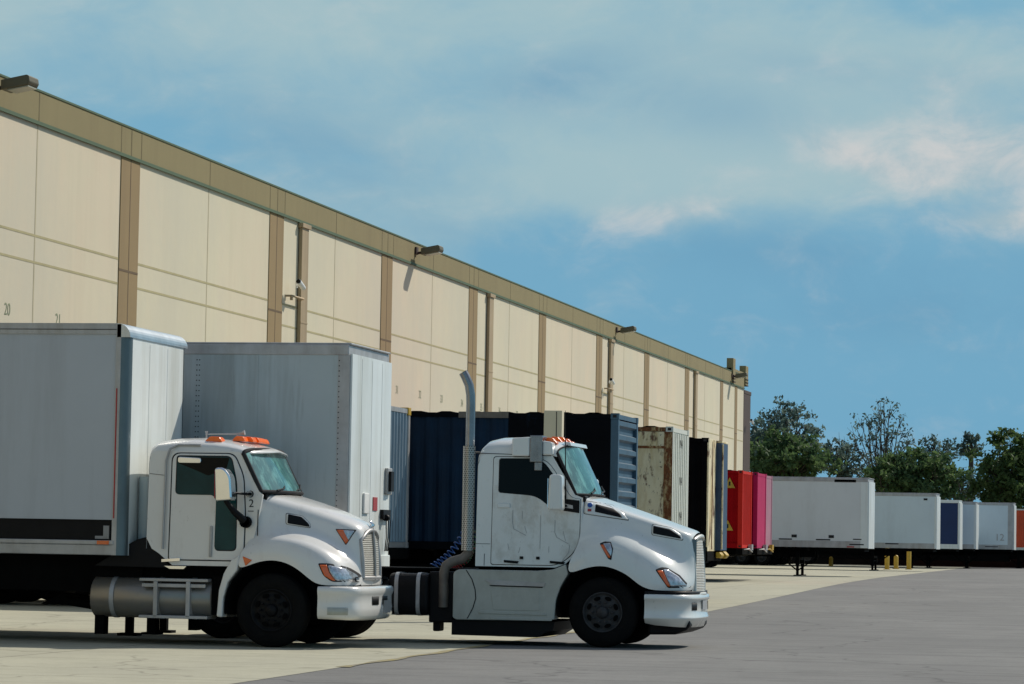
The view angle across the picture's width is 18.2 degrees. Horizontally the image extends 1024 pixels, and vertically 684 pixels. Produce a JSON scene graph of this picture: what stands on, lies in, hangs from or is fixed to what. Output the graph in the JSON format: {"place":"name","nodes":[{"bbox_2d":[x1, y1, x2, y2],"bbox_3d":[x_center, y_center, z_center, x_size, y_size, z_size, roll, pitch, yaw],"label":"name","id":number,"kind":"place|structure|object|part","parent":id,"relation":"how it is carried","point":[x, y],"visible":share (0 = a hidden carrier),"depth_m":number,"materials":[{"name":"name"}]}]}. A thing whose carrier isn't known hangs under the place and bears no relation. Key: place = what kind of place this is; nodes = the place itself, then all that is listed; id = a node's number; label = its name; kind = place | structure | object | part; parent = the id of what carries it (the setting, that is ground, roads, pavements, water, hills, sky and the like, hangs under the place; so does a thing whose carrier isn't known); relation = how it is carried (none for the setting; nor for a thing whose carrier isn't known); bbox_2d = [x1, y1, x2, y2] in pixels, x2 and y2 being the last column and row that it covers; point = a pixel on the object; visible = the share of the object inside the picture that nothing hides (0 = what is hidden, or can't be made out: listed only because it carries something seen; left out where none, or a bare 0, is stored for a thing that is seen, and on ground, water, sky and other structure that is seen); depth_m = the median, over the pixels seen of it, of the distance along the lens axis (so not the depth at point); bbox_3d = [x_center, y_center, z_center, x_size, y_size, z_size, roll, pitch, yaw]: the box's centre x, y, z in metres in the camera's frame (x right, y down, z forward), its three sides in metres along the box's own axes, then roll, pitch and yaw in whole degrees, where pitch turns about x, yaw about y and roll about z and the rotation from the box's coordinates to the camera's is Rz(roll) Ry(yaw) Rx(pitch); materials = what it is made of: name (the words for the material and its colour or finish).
{"place":"outdoors","nodes":[
{"label":"outdoors","id":0,"kind":"place"},
{"bbox_2d":[0,564,964,683],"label":"concrete pavement","id":1,"kind":"structure","parent":0,"point":[40,643],"depth_m":44.25,"materials":[{"name":"beige concrete"}]},
{"bbox_2d":[0,323,393,646],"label":"box truck","id":2,"kind":"object","parent":1,"relation":"on","point":[120,496],"visible":1,"depth_m":43.65,"materials":[{"name":"white paint"}]},
{"bbox_3d":[-4.130,2.236,43.435,1.050,1.440,0.112,0,-4,12],"label":"door","id":3,"kind":"part","parent":2,"relation":"part of","materials":[{"name":"white paint"}]},
{"bbox_2d":[0,548,408,602],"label":"container chassis","id":4,"kind":"object","parent":1,"relation":"on","point":[8,595],"visible":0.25,"depth_m":66.37,"materials":[{"name":"metal"}]},
{"bbox_2d":[388,406,410,547],"bbox_3d":[-8.310,2.671,65.494,12.204,2.862,2.466,0,-4,12],"label":"shipping container","id":5,"kind":"object","parent":4,"relation":"on","point":[399,458],"visible":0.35,"depth_m":64.80,"materials":[{"name":"metal"}]},
{"bbox_2d":[16,549,478,601],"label":"container chassis","id":6,"kind":"object","parent":1,"relation":"on","point":[421,557],"visible":0.12,"depth_m":66.71,"materials":[{"name":"metal"}]},
{"bbox_2d":[408,411,638,549],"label":"shipping container","id":7,"kind":"object","parent":6,"relation":"on","point":[438,441],"visible":0.3,"depth_m":66.04,"materials":[{"name":"metal"}]},
{"bbox_2d":[117,342,393,635],"bbox_3d":[-9.789,2.200,48.935,15.930,4.310,2.470,0,-4,12],"label":"semi trailer","id":8,"kind":"object","parent":1,"relation":"on","point":[319,414],"visible":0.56,"depth_m":46.54,"materials":[{"name":"metal"}]},
{"bbox_3d":[-1.821,2.107,48.320,0.040,0.300,0.180,0,-4,12],"label":"cabinet window","id":9,"kind":"part","parent":8,"relation":"part of","materials":[{"name":"black plastic"}]},
{"bbox_2d":[75,549,461,594],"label":"container chassis","id":10,"kind":"object","parent":1,"relation":"on","point":[83,592],"depth_m":75.01,"materials":[{"name":"metal"}]},
{"bbox_2d":[637,426,688,526],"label":"shipping container","id":11,"kind":"object","parent":10,"relation":"on","point":[662,471],"visible":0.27,"depth_m":72.43,"materials":[{"name":"metal"}]},
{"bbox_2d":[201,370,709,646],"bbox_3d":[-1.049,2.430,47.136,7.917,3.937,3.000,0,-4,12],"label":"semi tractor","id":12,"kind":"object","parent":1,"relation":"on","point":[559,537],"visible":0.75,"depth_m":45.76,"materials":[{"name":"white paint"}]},
{"bbox_3d":[0.347,2.419,45.787,1.280,1.540,0.097,0,-4,12],"label":"door","id":13,"kind":"part","parent":12,"relation":"part of","materials":[{"name":"paint"}]},
{"bbox_2d":[336,631,574,666],"bbox_3d":[0.001,4.426,47.299,0.194,0.001,21.005,0,-4,11],"label":"pavement joint","id":14,"kind":"object","parent":1,"relation":"on","point":[444,651],"visible":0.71,"depth_m":42.24,"materials":[{"name":"beige concrete"}]},
{"bbox_2d":[544,410,563,437],"bbox_3d":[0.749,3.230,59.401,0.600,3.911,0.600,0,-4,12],"label":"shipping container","id":15,"kind":"object","parent":1,"relation":"on","point":[553,423],"visible":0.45,"depth_m":59.41,"materials":[{"name":"metal"}]},
{"bbox_2d":[705,551,728,560],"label":"container chassis","id":16,"kind":"object","parent":1,"relation":"on","point":[713,556],"visible":0.03,"depth_m":80.72,"materials":[{"name":"metal"}]},
{"bbox_2d":[688,437,727,551],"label":"shipping container","id":17,"kind":"object","parent":16,"relation":"on","point":[707,486],"visible":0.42,"depth_m":79.77,"materials":[{"name":"black metal"}]},
{"bbox_2d":[706,439,715,550],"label":"door leaf","id":18,"kind":"structure","parent":17,"relation":"in","point":[711,445],"depth_m":80.08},
{"bbox_2d":[715,441,727,550],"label":"door leaf","id":19,"kind":"structure","parent":17,"relation":"in","point":[721,447],"depth_m":80.87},
{"bbox_2d":[705,545,767,561],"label":"container chassis","id":20,"kind":"object","parent":1,"relation":"on","point":[759,551],"depth_m":112.54,"materials":[{"name":"metal"}]},
{"bbox_2d":[751,472,766,547],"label":"shipping container","id":21,"kind":"object","parent":20,"relation":"on","point":[758,531],"visible":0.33,"depth_m":112.42,"materials":[{"name":"pink metal"}]},
{"bbox_2d":[726,544,752,554],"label":"container chassis","id":22,"kind":"object","parent":1,"relation":"on","point":[744,551],"visible":0.02,"depth_m":109.34,"materials":[{"name":"metal"}]},
{"bbox_2d":[727,470,751,547],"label":"shipping container","id":23,"kind":"object","parent":22,"relation":"on","point":[739,501],"visible":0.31,"depth_m":109.22,"materials":[{"name":"red metal"}]},
{"bbox_2d":[705,545,773,566],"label":"container chassis","id":24,"kind":"object","parent":1,"relation":"on","point":[770,549],"depth_m":116.50,"materials":[{"name":"metal"}]},
{"bbox_2d":[766,476,772,547],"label":"shipping container","id":25,"kind":"object","parent":24,"relation":"on","point":[769,480],"visible":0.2,"depth_m":116.81,"materials":[{"name":"white metal"}]},
{"bbox_2d":[728,476,874,575],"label":"semi trailer","id":26,"kind":"object","parent":1,"relation":"on","point":[836,514],"visible":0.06,"depth_m":133.59,"materials":[{"name":"metal"}]},
{"bbox_2d":[705,492,940,570],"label":"semi trailer","id":27,"kind":"object","parent":1,"relation":"on","point":[906,521],"visible":0.14,"depth_m":169.02,"materials":[{"name":"metal"}]},
{"bbox_2d":[733,500,962,567],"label":"semi trailer","id":28,"kind":"object","parent":1,"relation":"on","point":[951,522],"visible":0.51,"depth_m":192.23,"materials":[{"name":"metal"}]},
{"bbox_2d":[750,502,1003,567],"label":"semi trailer","id":29,"kind":"object","parent":1,"relation":"on","point":[970,538],"visible":0.2,"depth_m":196.45,"materials":[{"name":"metal"}]},
{"bbox_2d":[885,556,889,569],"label":"bollard","id":30,"kind":"object","parent":1,"relation":"on","point":[887,563],"visible":0.63,"depth_m":178.35,"materials":[{"name":"yellow metal"}]},
{"bbox_2d":[892,555,899,568],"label":"bollard","id":31,"kind":"object","parent":1,"relation":"on","point":[896,562],"visible":0.92,"depth_m":183.75,"materials":[{"name":"yellow metal"}]},
{"bbox_2d":[778,502,1015,567],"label":"semi trailer","id":32,"kind":"object","parent":1,"relation":"on","point":[995,519],"visible":0.16,"depth_m":200.37,"materials":[{"name":"metal"}]},
{"bbox_2d":[789,550,1023,567],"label":"container chassis","id":33,"kind":"object","parent":1,"relation":"on","point":[1018,555],"visible":0.22,"depth_m":210.28,"materials":[{"name":"metal"}]},
{"bbox_2d":[1006,508,1023,549],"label":"shipping container","id":34,"kind":"object","parent":33,"relation":"on","point":[1020,529],"visible":0.03,"depth_m":209.31,"materials":[{"name":"metal"}]},
{"bbox_2d":[907,551,911,569],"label":"bollard","id":35,"kind":"object","parent":1,"relation":"on","point":[909,560],"visible":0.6,"depth_m":181.31,"materials":[{"name":"yellow metal"}]},
{"bbox_2d":[0,0,1023,506],"label":"sky","id":36,"kind":"structure","parent":0,"point":[823,198],"materials":[{"name":"blue"}]},
{"bbox_2d":[234,567,1023,683],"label":"asphalt road","id":37,"kind":"structure","parent":0,"point":[960,626],"depth_m":45.81,"materials":[{"name":"grey asphalt"}]},
{"bbox_2d":[829,557,832,565],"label":"bollard","id":38,"kind":"object","parent":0,"point":[830,561],"visible":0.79,"depth_m":196.93,"materials":[{"name":"yellow metal"}]},
{"bbox_3d":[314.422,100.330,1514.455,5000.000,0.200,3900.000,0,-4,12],"label":"ground","id":39,"kind":"structure","parent":0,"visible":0},
{"bbox_2d":[0,74,750,563],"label":"warehouse","id":40,"kind":"structure","parent":39,"relation":"on","point":[106,220],"depth_m":100.43,"materials":[{"name":"paint"}]},
{"bbox_2d":[0,75,38,93],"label":"wall floodlight","id":41,"kind":"object","parent":40,"relation":"attached to","point":[21,84],"depth_m":75.72,"materials":[{"name":"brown metal"}]},
{"bbox_2d":[296,279,305,289],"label":"security camera","id":42,"kind":"object","parent":40,"relation":"attached to","point":[300,284],"visible":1,"depth_m":101.27,"materials":[{"name":"white plastic"}]},
{"bbox_2d":[415,245,443,255],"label":"wall floodlight","id":43,"kind":"object","parent":40,"relation":"attached to","point":[432,250],"depth_m":117.84,"materials":[{"name":"brown metal"}]},
{"bbox_2d":[616,326,636,333],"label":"wall floodlight","id":44,"kind":"object","parent":40,"relation":"attached to","point":[629,329],"depth_m":160.14,"materials":[{"name":"brown metal"}]},
{"bbox_2d":[731,372,747,378],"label":"wall floodlight","id":45,"kind":"object","parent":40,"relation":"attached to","point":[742,375],"depth_m":201.87,"materials":[{"name":"brown metal"}]},
{"bbox_2d":[750,417,764,455],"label":"tree","id":46,"kind":"object","parent":39,"relation":"on","point":[753,427],"visible":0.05,"depth_m":269.01,"materials":[{"name":"green plant"}]},
{"bbox_2d":[750,394,826,454],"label":"tree","id":47,"kind":"object","parent":39,"relation":"on","point":[781,421],"visible":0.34,"depth_m":262.38,"materials":[{"name":"green plant"}]},
{"bbox_2d":[750,424,847,476],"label":"tree","id":48,"kind":"object","parent":39,"relation":"on","point":[778,456],"visible":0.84,"depth_m":245.51,"materials":[{"name":"green plant"}]},
{"bbox_2d":[823,437,864,477],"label":"tree","id":49,"kind":"object","parent":39,"relation":"on","point":[845,454],"visible":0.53,"depth_m":263.36,"materials":[{"name":"green plant"}]},
{"bbox_2d":[834,396,917,492],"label":"tree","id":50,"kind":"object","parent":39,"relation":"on","point":[883,449],"visible":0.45,"depth_m":260.93,"materials":[{"name":"green plant"}]},
{"bbox_2d":[858,450,921,492],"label":"tree","id":51,"kind":"object","parent":39,"relation":"on","point":[885,476],"visible":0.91,"depth_m":244.24,"materials":[{"name":"green plant"}]},
{"bbox_2d":[814,555,1023,567],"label":"screen wall","id":52,"kind":"structure","parent":39,"relation":"on","point":[997,564],"depth_m":214.70,"materials":[{"name":"black concrete"}]},
{"bbox_2d":[888,444,974,499],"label":"tree","id":53,"kind":"object","parent":39,"relation":"on","point":[937,473],"visible":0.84,"depth_m":243.44,"materials":[{"name":"green plant"}]},
{"bbox_2d":[910,434,961,463],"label":"tree","id":54,"kind":"object","parent":39,"relation":"on","point":[947,447],"visible":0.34,"depth_m":264.11,"materials":[{"name":"green plant"}]},
{"bbox_2d":[945,460,984,501],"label":"tree","id":55,"kind":"object","parent":39,"relation":"on","point":[968,484],"visible":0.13,"depth_m":255.55,"materials":[{"name":"green plant"}]},
{"bbox_2d":[953,431,986,501],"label":"tree","id":56,"kind":"object","parent":39,"relation":"on","point":[970,438],"visible":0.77,"depth_m":261.60,"materials":[{"name":"green plant"}]},
{"bbox_2d":[959,427,1023,508],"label":"tree","id":57,"kind":"object","parent":39,"relation":"on","point":[1005,469],"visible":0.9,"depth_m":246.36,"materials":[{"name":"green plant"}]}
]}

